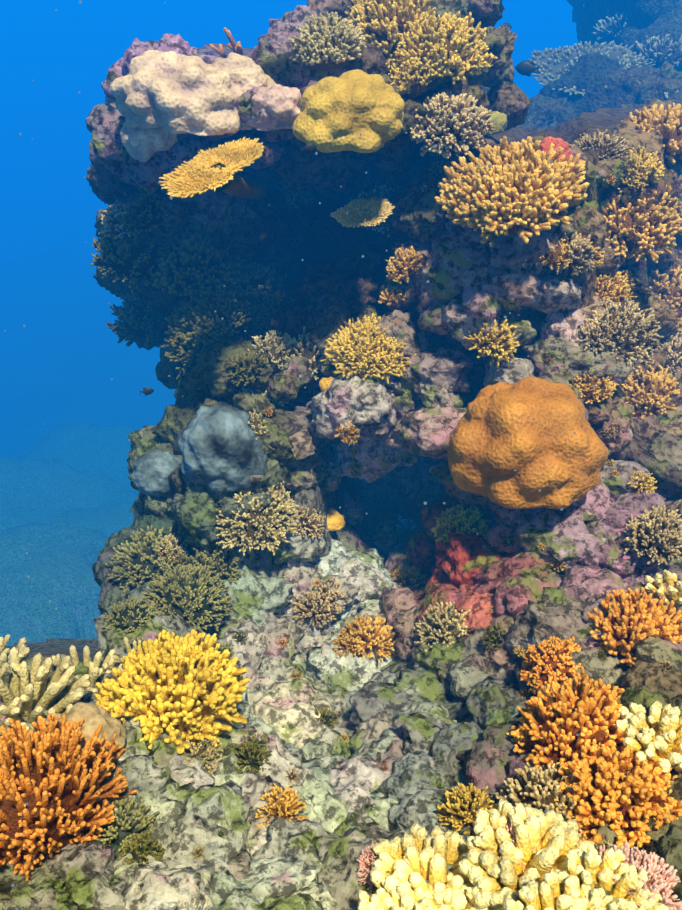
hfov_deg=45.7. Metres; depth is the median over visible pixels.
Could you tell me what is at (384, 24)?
acropora coral
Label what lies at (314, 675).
reef rock
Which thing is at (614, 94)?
reef rock
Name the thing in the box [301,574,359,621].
reef rock
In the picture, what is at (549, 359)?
coral tuft
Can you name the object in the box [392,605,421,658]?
reef rubble
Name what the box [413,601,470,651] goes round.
coral tuft
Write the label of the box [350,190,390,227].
coral tuft
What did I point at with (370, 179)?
reef rock
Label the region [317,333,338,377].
reef rock
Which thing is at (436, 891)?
finger coral
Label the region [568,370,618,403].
acropora coral
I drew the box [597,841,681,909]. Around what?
acropora coral
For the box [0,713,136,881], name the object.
orange acropora coral
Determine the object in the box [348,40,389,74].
reef rock
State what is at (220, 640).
reef rock
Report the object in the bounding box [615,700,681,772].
finger coral
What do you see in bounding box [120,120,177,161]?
massive lavender coral
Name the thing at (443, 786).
reef rubble
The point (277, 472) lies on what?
reef rock
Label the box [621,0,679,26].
reef rock
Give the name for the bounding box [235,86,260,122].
reef rock
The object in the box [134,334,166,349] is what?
reef rock
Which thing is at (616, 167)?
reef rock
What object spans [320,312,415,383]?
gold acropora coral
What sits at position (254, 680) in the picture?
reef rock
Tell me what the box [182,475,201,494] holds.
reef rock
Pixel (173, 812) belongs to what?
reef rock
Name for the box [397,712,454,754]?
reef rock
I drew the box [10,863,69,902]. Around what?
reef rock
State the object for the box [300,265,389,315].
reef rock
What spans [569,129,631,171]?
acropora coral
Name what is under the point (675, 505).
reef rock
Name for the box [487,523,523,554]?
reef rock
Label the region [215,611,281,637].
reef rubble
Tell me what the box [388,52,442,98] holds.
acropora coral
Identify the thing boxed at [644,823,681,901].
reef rock
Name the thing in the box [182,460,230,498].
reef rock
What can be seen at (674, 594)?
finger coral
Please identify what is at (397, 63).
coral tuft
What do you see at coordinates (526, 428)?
orange porites coral
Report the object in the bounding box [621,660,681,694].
reef rock
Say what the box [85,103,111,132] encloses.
reef rock
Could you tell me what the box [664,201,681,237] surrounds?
acropora coral
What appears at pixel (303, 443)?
reef rock
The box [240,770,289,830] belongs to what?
reef rock
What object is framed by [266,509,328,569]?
reef rock
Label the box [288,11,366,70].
acropora coral
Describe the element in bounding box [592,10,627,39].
acropora coral
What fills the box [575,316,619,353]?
coral tuft
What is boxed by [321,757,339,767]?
reef rubble
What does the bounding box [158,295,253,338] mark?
reef rock
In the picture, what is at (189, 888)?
reef rock
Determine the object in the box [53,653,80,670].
reef rock
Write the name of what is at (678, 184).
reef rock
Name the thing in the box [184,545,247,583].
acropora coral
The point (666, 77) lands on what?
reef rock
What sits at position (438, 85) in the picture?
reef rock
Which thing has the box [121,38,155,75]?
reef rock
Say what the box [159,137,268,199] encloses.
yellow table coral
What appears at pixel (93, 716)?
massive tan coral
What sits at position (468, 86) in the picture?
reef rock
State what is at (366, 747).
reef rubble
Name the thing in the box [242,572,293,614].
reef rock
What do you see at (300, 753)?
reef rock
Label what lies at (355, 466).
coral tuft
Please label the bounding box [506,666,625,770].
acropora coral
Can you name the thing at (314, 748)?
reef rubble
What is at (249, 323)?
reef rock
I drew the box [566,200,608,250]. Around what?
reef rock
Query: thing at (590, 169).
reef rock
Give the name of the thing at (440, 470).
reef rock
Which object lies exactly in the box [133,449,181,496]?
blue-grey massive coral
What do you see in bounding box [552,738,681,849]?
acropora coral
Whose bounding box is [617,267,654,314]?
reef rock
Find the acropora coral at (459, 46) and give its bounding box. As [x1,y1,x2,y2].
[394,11,497,83]
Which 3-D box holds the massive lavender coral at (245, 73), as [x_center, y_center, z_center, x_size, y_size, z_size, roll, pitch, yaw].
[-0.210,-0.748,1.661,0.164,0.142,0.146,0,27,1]
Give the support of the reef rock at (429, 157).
on the reef rock at (455, 158)
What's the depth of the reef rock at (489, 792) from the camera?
1.14 m
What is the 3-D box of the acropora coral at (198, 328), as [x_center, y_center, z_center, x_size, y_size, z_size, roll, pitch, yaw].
[-0.339,-0.314,2.042,0.234,0.216,0.226,0,27,1]
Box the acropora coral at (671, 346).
[654,332,681,373]
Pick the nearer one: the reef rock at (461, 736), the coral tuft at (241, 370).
the reef rock at (461, 736)
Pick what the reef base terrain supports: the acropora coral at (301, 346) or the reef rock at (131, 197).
the acropora coral at (301, 346)
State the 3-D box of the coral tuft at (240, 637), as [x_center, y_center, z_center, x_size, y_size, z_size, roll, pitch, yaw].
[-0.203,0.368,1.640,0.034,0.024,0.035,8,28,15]
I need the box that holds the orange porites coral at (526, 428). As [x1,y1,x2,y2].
[446,376,608,508]
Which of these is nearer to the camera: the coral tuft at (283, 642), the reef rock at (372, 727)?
the reef rock at (372, 727)
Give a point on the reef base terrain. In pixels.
(294, 416)
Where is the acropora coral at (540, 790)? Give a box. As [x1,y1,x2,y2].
[493,761,586,839]
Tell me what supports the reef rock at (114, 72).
on the reef rock at (96, 111)
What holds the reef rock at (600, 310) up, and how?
on the reef base terrain
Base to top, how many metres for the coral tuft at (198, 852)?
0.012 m
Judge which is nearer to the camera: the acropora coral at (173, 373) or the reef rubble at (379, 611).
the reef rubble at (379, 611)
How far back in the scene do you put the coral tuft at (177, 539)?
1.81 m
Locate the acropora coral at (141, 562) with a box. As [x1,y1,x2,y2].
[105,525,186,596]
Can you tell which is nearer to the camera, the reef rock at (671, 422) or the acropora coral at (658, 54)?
the reef rock at (671, 422)
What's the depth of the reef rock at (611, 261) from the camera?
1.77 m
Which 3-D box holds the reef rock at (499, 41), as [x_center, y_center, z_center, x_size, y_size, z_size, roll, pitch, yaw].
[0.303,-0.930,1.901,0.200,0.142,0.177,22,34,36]
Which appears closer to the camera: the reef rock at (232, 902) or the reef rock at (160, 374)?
the reef rock at (232, 902)
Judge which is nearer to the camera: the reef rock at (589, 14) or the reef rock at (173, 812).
the reef rock at (173, 812)
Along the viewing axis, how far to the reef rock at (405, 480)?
2.25 m
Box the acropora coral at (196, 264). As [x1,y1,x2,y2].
[151,228,244,298]
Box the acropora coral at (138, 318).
[106,292,163,347]
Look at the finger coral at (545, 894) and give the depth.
0.86 m
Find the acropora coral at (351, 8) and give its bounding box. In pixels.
[339,0,370,19]
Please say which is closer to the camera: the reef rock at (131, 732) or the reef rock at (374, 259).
the reef rock at (131, 732)
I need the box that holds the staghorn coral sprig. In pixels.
[209,27,258,60]
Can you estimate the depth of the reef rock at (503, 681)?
1.43 m
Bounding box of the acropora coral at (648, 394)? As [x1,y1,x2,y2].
[621,365,679,419]
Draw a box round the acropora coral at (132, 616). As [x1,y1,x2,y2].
[102,596,157,634]
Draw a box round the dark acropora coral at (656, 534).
[621,505,681,564]
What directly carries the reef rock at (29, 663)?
on the reef base terrain
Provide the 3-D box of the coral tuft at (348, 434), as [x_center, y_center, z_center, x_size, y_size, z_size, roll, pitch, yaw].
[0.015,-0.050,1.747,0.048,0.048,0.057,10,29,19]
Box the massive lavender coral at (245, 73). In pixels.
[205,52,275,129]
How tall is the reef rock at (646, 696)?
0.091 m
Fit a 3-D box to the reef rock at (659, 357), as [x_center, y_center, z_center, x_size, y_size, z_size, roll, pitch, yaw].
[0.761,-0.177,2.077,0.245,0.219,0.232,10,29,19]
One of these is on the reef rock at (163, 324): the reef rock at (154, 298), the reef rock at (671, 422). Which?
the reef rock at (154, 298)
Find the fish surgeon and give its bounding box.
[515,60,540,76]
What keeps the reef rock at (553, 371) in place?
on the reef rock at (563, 380)
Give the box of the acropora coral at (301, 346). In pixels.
[284,326,322,380]
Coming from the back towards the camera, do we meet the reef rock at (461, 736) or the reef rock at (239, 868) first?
the reef rock at (461, 736)
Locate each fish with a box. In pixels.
[139,388,153,395]
[269,442,280,449]
[300,143,316,152]
[389,388,404,396]
[416,107,430,116]
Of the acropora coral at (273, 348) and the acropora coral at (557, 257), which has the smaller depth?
the acropora coral at (557, 257)
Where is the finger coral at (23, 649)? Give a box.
[0,634,29,667]
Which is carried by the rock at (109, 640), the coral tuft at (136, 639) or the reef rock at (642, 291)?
the coral tuft at (136, 639)
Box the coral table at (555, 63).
[528,40,654,96]
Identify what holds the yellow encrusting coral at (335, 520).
on the reef base terrain
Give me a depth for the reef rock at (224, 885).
0.99 m
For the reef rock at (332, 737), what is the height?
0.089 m
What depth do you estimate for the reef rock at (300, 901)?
0.91 m
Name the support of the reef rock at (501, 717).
on the reef base terrain
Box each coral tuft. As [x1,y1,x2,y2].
[85,793,159,857]
[98,200,150,238]
[117,831,164,864]
[123,634,145,649]
[154,551,194,581]
[157,533,190,561]
[181,738,222,773]
[191,846,205,860]
[216,641,233,658]
[216,829,224,837]
[226,350,270,386]
[232,630,248,645]
[233,737,271,774]
[246,733,269,748]
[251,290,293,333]
[255,783,308,828]
[264,407,273,416]
[277,637,287,646]
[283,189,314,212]
[285,767,298,782]
[289,668,302,680]
[291,590,338,628]
[294,506,323,537]
[310,576,349,614]
[314,705,337,729]
[332,629,364,657]
[334,420,359,444]
[341,734,348,741]
[342,614,395,662]
[347,460,365,474]
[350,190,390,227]
[350,448,357,456]
[355,184,394,236]
[367,219,390,229]
[389,564,426,587]
[392,47,404,66]
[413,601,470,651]
[421,185,427,192]
[428,160,455,177]
[430,148,450,157]
[431,504,491,542]
[436,783,497,835]
[465,319,519,366]
[478,622,507,651]
[513,645,525,656]
[519,688,529,698]
[543,796,576,817]
[544,355,553,363]
[550,561,566,571]
[555,232,596,275]
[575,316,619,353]
[595,839,617,851]
[597,647,606,659]
[602,427,615,438]
[603,173,617,184]
[606,459,616,466]
[627,470,656,492]
[660,660,672,668]
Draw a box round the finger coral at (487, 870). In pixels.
[458,799,593,909]
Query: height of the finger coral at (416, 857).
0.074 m
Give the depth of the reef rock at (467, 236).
1.68 m
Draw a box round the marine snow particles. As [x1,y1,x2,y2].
[0,0,668,909]
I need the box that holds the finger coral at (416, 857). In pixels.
[370,821,488,909]
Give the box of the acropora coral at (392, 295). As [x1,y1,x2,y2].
[378,285,405,304]
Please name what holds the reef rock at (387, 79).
on the reef rock at (402, 139)
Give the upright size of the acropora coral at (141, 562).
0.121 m
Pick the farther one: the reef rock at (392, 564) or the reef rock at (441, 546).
the reef rock at (392, 564)
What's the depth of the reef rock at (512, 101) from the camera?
1.92 m
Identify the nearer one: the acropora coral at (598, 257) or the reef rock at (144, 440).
the acropora coral at (598, 257)
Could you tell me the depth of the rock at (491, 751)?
1.19 m
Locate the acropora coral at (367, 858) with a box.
[357,841,378,891]
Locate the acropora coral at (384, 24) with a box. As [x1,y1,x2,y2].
[348,0,435,70]
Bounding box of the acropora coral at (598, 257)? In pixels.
[566,233,604,275]
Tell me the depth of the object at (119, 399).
20.04 m
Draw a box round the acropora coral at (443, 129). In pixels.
[410,90,494,158]
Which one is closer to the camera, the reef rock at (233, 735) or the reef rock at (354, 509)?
the reef rock at (233, 735)
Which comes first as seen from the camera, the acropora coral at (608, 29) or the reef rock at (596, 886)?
the reef rock at (596, 886)
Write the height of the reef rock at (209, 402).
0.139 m
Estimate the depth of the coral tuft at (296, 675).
1.59 m
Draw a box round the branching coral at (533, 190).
[434,136,589,246]
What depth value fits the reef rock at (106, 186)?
1.96 m
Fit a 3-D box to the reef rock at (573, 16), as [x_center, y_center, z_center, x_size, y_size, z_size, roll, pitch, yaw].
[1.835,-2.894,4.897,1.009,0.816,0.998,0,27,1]
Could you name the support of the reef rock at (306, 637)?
on the reef base terrain
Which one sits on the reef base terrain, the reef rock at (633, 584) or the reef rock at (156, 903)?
the reef rock at (633, 584)
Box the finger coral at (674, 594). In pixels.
[645,569,681,606]
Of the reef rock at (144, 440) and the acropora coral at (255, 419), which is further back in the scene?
the reef rock at (144, 440)
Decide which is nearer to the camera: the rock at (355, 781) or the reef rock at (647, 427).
the rock at (355, 781)
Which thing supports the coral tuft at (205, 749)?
on the reef rock at (228, 769)
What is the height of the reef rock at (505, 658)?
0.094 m
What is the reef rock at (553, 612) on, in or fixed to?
on the reef base terrain
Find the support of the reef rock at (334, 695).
on the reef base terrain
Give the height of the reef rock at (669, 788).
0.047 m
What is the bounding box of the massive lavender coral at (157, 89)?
[110,50,246,135]
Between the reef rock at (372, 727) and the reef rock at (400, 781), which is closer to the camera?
the reef rock at (400, 781)
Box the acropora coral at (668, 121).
[621,103,681,163]
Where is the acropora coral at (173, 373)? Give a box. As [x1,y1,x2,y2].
[159,351,182,388]
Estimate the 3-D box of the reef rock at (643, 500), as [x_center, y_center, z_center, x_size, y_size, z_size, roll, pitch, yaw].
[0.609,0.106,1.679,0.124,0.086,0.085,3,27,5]
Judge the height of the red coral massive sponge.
0.054 m
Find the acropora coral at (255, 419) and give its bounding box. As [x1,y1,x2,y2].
[248,409,267,439]
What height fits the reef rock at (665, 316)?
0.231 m
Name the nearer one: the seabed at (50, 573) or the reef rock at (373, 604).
the reef rock at (373, 604)
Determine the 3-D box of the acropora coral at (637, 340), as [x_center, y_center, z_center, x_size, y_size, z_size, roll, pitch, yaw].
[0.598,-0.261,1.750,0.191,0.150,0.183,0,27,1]
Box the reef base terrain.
[0,44,681,909]
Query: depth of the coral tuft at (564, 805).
1.05 m
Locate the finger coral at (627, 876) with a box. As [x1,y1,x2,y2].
[556,845,668,909]
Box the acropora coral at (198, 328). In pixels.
[160,282,250,379]
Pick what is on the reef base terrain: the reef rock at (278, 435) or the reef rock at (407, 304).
the reef rock at (407, 304)
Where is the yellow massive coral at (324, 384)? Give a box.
[319,377,333,391]
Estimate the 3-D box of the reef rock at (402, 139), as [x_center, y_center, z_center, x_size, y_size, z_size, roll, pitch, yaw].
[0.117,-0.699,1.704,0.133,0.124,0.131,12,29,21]
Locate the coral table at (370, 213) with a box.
[330,196,394,229]
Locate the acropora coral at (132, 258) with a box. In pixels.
[90,231,173,292]
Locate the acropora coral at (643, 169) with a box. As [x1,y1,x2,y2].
[611,145,664,192]
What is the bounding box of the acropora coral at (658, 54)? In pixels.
[635,34,681,67]
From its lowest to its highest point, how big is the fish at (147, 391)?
0.024 m
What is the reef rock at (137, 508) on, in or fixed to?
on the reef base terrain
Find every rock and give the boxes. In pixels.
[0,697,55,728]
[0,852,48,877]
[0,898,10,909]
[3,656,77,702]
[4,879,78,909]
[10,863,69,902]
[26,709,60,731]
[41,840,115,890]
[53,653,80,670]
[67,870,130,908]
[72,662,102,691]
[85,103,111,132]
[86,164,134,204]
[88,109,170,194]
[91,527,139,598]
[93,255,130,296]
[94,205,112,242]
[98,587,133,615]
[100,778,114,808]
[101,57,122,103]
[107,755,170,799]
[108,192,158,244]
[108,712,136,744]
[109,103,115,110]
[113,850,138,883]
[114,736,159,767]
[114,778,186,828]
[117,513,199,561]
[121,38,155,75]
[121,278,179,310]
[124,582,153,602]
[124,861,214,909]
[126,133,218,177]
[126,426,182,473]
[128,466,139,491]
[130,496,146,517]
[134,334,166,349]
[137,895,177,909]
[138,492,174,519]
[143,189,191,231]
[152,405,195,455]
[153,33,198,55]
[155,349,176,388]
[158,167,251,228]
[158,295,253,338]
[162,814,233,866]
[170,489,223,550]
[174,380,221,411]
[179,335,255,401]
[181,629,230,653]
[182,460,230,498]
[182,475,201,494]
[187,397,231,425]
[199,54,217,63]
[207,133,232,141]
[208,893,244,909]
[209,871,259,907]
[211,563,269,633]
[212,184,293,258]
[214,753,250,785]
[215,491,271,521]
[215,690,250,727]
[217,725,256,754]
[227,543,258,569]
[228,849,252,881]
[232,370,290,406]
[233,393,276,417]
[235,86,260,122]
[237,458,290,494]
[238,666,269,692]
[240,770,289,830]
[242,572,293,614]
[243,310,254,329]
[243,363,273,390]
[243,853,322,903]
[244,892,323,909]
[245,130,286,169]
[250,167,276,186]
[252,548,284,577]
[252,817,341,861]
[254,30,298,85]
[256,414,294,461]
[257,660,292,667]
[258,5,317,47]
[264,129,294,141]
[265,152,288,171]
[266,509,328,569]
[267,370,299,402]
[270,302,316,340]
[271,138,370,193]
[277,557,323,593]
[277,777,298,793]
[281,611,289,616]
[282,356,314,387]
[283,587,300,619]
[285,448,324,490]
[285,743,308,762]
[287,429,316,463]
[288,62,348,88]
[288,251,375,303]
[289,881,335,909]
[290,774,347,832]
[297,633,313,642]
[298,10,317,25]
[298,80,318,108]
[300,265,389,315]
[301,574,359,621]
[303,293,378,345]
[303,628,338,654]
[305,665,319,680]
[307,0,355,19]
[307,369,391,439]
[311,680,349,725]
[316,539,393,629]
[316,723,350,758]
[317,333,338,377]
[317,459,341,494]
[318,846,346,897]
[331,435,419,482]
[334,812,374,836]
[338,557,397,610]
[338,607,378,632]
[343,491,366,525]
[343,690,358,710]
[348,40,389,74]
[348,712,392,752]
[349,680,412,725]
[350,303,375,322]
[353,169,410,200]
[354,244,388,280]
[358,392,396,439]
[358,599,381,610]
[359,475,397,507]
[364,141,421,173]
[364,790,399,830]
[367,493,422,528]
[368,670,395,683]
[370,519,406,555]
[371,73,398,91]
[372,738,405,771]
[373,726,404,748]
[375,310,430,361]
[379,278,414,312]
[379,587,417,635]
[379,751,444,800]
[382,405,466,459]
[384,94,425,153]
[385,240,431,285]
[385,376,423,420]
[385,551,411,573]
[386,456,439,499]
[386,793,445,836]
[390,174,452,244]
[393,667,446,700]
[394,621,419,661]
[396,515,415,532]
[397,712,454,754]
[398,356,419,391]
[404,679,435,702]
[405,528,439,577]
[409,485,438,516]
[411,345,473,392]
[411,640,451,684]
[413,382,466,408]
[414,276,447,314]
[415,583,472,640]
[417,461,439,485]
[418,307,450,334]
[419,231,495,303]
[420,0,468,18]
[420,74,468,101]
[421,496,495,537]
[422,569,448,593]
[425,151,442,173]
[429,78,489,108]
[429,459,493,510]
[430,721,483,759]
[431,138,500,169]
[435,536,483,568]
[437,747,466,783]
[440,299,502,348]
[441,531,500,587]
[442,789,500,835]
[445,219,489,248]
[448,662,487,699]
[462,281,502,320]
[465,0,504,28]
[465,681,529,729]
[466,25,517,85]
[469,676,511,694]
[472,551,552,593]
[474,268,543,313]
[479,615,520,678]
[482,55,513,87]
[483,357,536,386]
[484,704,527,726]
[487,81,530,130]
[487,230,559,275]
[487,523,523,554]
[491,503,531,528]
[491,574,556,621]
[500,315,536,344]
[504,587,588,658]
[505,211,567,241]
[505,752,534,788]
[514,649,539,698]
[515,509,598,572]
[521,94,577,127]
[522,336,633,383]
[530,274,582,314]
[530,348,575,379]
[531,296,657,333]
[531,507,547,509]
[532,133,553,149]
[537,377,588,420]
[539,53,619,115]
[540,308,587,346]
[541,267,568,277]
[545,524,606,572]
[549,572,563,586]
[554,209,578,238]
[556,565,632,602]
[560,481,615,522]
[561,881,624,897]
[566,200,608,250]
[566,644,623,684]
[567,0,623,45]
[567,146,597,208]
[572,8,575,22]
[572,595,610,646]
[584,399,614,425]
[585,66,659,111]
[585,507,666,584]
[591,392,634,459]
[595,240,625,280]
[596,158,626,191]
[597,0,681,71]
[597,822,624,844]
[600,460,650,494]
[601,149,678,209]
[603,118,679,180]
[612,490,665,512]
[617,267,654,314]
[618,252,646,270]
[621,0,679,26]
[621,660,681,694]
[621,684,676,717]
[622,580,642,591]
[624,61,681,103]
[629,349,681,406]
[633,98,681,179]
[633,414,662,442]
[635,636,681,669]
[642,293,676,348]
[643,581,681,611]
[644,565,681,584]
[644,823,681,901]
[645,431,681,489]
[645,809,672,845]
[647,240,675,269]
[654,246,681,279]
[656,405,681,436]
[658,551,681,568]
[665,499,681,518]
[666,782,673,796]
[667,694,681,717]
[669,769,681,827]
[673,171,681,205]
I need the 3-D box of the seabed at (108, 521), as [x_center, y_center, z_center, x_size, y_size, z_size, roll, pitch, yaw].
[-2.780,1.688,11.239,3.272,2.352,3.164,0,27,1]
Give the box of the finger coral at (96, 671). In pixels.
[52,645,122,691]
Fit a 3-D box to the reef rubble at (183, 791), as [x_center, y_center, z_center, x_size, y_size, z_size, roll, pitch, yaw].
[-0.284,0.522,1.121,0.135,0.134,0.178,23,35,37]
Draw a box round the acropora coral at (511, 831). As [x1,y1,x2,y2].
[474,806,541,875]
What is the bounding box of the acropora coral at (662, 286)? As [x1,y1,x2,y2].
[648,266,681,334]
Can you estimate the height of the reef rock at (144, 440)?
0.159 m
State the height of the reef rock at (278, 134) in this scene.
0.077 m
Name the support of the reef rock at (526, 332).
on the reef rock at (511, 371)
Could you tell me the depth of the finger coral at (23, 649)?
1.35 m
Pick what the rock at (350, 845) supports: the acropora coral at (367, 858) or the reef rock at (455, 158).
the acropora coral at (367, 858)
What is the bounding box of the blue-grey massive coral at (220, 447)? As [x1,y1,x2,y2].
[177,402,267,493]
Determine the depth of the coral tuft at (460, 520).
1.79 m
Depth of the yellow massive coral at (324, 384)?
1.81 m
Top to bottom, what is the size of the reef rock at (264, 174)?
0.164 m
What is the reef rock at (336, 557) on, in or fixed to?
on the reef base terrain
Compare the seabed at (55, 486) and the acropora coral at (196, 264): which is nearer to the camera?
the acropora coral at (196, 264)
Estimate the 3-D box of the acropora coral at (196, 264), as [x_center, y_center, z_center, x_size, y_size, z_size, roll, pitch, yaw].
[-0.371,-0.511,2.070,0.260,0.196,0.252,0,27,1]
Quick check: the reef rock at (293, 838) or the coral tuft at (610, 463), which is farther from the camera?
the coral tuft at (610, 463)
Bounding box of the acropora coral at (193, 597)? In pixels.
[142,564,232,631]
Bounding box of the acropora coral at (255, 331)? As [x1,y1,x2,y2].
[244,307,270,341]
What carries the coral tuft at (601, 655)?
on the reef rock at (609, 670)
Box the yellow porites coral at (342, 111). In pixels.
[292,69,404,152]
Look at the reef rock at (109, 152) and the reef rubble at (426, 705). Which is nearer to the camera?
the reef rubble at (426, 705)
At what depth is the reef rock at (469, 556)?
1.69 m
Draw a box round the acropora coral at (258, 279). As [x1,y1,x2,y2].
[228,258,287,314]
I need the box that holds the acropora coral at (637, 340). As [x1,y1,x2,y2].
[584,297,663,375]
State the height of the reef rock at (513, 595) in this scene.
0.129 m
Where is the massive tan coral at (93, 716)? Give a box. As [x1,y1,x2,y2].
[59,702,125,750]
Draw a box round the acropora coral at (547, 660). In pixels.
[520,636,581,699]
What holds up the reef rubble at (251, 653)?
on the reef base terrain
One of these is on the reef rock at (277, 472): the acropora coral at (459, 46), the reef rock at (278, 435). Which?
the reef rock at (278, 435)
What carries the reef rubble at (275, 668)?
on the reef base terrain
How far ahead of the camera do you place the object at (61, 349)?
20.71 m
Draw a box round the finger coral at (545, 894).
[502,869,613,909]
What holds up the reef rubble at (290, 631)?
on the reef base terrain
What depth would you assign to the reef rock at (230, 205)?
1.92 m
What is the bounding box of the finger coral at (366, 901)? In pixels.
[357,880,449,909]
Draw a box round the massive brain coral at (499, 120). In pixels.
[485,111,506,134]
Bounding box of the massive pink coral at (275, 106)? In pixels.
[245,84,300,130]
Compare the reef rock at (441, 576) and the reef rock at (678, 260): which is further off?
the reef rock at (678, 260)
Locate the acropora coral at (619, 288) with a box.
[595,268,637,303]
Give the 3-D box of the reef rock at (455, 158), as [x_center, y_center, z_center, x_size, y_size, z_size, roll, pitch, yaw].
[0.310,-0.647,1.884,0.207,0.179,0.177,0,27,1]
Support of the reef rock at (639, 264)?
on the reef rock at (642, 291)
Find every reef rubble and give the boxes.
[80,664,122,702]
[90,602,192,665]
[118,821,175,868]
[125,715,143,740]
[133,725,193,777]
[146,783,195,813]
[169,855,229,907]
[170,754,221,788]
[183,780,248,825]
[187,840,227,862]
[204,616,229,635]
[210,810,252,861]
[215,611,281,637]
[223,730,313,785]
[224,626,266,668]
[245,653,313,704]
[247,825,267,854]
[248,712,275,734]
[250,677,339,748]
[258,615,307,664]
[292,652,307,668]
[294,591,330,651]
[302,737,337,758]
[302,753,347,780]
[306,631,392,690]
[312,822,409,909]
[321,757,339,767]
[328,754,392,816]
[348,739,387,759]
[373,608,395,646]
[388,776,447,822]
[391,698,457,730]
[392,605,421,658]
[419,782,452,790]
[424,641,462,689]
[426,748,447,768]
[445,863,453,884]
[450,584,494,637]
[450,773,466,787]
[456,627,516,683]
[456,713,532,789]
[458,638,475,658]
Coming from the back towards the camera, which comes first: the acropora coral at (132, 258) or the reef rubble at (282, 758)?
the acropora coral at (132, 258)
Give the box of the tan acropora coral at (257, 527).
[216,481,301,555]
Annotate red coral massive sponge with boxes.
[539,136,571,160]
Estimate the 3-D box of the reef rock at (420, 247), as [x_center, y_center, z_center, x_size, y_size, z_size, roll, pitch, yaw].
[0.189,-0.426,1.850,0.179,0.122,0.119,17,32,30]
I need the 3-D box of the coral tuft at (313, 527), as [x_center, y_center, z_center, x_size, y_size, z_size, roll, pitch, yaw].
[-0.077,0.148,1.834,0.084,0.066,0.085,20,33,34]
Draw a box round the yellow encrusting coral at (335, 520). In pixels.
[327,508,344,530]
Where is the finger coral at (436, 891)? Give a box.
[424,871,502,909]
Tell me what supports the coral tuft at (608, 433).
on the reef base terrain
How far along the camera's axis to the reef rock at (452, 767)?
1.23 m
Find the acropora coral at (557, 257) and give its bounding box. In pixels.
[536,239,571,269]
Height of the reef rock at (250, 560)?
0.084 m
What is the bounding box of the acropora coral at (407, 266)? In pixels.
[386,245,426,283]
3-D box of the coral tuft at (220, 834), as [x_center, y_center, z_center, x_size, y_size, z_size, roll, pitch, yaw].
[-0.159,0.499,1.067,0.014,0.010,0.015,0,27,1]
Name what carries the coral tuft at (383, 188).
on the reef base terrain
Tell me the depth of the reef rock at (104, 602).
1.79 m
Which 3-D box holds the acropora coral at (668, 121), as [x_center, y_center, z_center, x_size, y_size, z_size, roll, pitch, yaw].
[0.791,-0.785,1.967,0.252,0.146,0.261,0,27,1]
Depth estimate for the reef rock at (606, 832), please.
1.01 m
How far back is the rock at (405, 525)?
2.40 m
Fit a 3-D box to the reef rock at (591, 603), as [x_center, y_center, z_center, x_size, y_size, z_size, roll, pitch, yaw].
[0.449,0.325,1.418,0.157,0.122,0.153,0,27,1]
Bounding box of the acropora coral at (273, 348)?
[247,330,293,373]
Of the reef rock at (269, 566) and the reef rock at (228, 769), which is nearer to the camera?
the reef rock at (228, 769)
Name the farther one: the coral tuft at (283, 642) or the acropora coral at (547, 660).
the coral tuft at (283, 642)
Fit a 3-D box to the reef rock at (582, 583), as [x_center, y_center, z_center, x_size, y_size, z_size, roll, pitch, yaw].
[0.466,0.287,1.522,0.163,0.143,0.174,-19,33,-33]
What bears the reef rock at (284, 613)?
on the reef base terrain
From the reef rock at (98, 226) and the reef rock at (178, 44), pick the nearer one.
the reef rock at (178, 44)
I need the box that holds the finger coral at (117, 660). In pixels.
[106,637,141,672]
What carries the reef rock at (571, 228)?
on the reef rock at (564, 273)
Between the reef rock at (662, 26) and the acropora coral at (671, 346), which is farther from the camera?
the reef rock at (662, 26)
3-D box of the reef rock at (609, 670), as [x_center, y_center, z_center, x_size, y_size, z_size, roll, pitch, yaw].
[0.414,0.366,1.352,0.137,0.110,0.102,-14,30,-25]
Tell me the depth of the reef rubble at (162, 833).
1.04 m
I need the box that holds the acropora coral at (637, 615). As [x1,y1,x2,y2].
[587,586,681,666]
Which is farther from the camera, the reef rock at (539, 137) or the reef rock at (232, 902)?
the reef rock at (539, 137)
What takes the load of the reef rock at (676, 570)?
on the reef base terrain
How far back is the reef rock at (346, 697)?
1.57 m
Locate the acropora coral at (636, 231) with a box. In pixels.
[599,184,681,263]
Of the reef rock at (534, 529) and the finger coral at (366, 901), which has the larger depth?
the reef rock at (534, 529)
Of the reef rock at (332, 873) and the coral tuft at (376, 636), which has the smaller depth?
the reef rock at (332, 873)
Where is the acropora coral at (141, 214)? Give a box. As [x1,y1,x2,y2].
[118,193,172,235]
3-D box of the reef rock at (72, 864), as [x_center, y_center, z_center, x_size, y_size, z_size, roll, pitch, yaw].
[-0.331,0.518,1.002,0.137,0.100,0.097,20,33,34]
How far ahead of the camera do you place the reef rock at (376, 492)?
2.37 m
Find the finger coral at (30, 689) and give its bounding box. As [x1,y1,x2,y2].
[0,646,90,735]
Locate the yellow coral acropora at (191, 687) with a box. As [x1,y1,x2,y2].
[94,629,249,753]
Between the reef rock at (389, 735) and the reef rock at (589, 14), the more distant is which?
the reef rock at (589, 14)
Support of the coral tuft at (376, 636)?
on the rock at (328, 665)
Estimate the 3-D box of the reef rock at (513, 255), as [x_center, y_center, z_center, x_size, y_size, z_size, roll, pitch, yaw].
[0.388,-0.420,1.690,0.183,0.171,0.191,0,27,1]

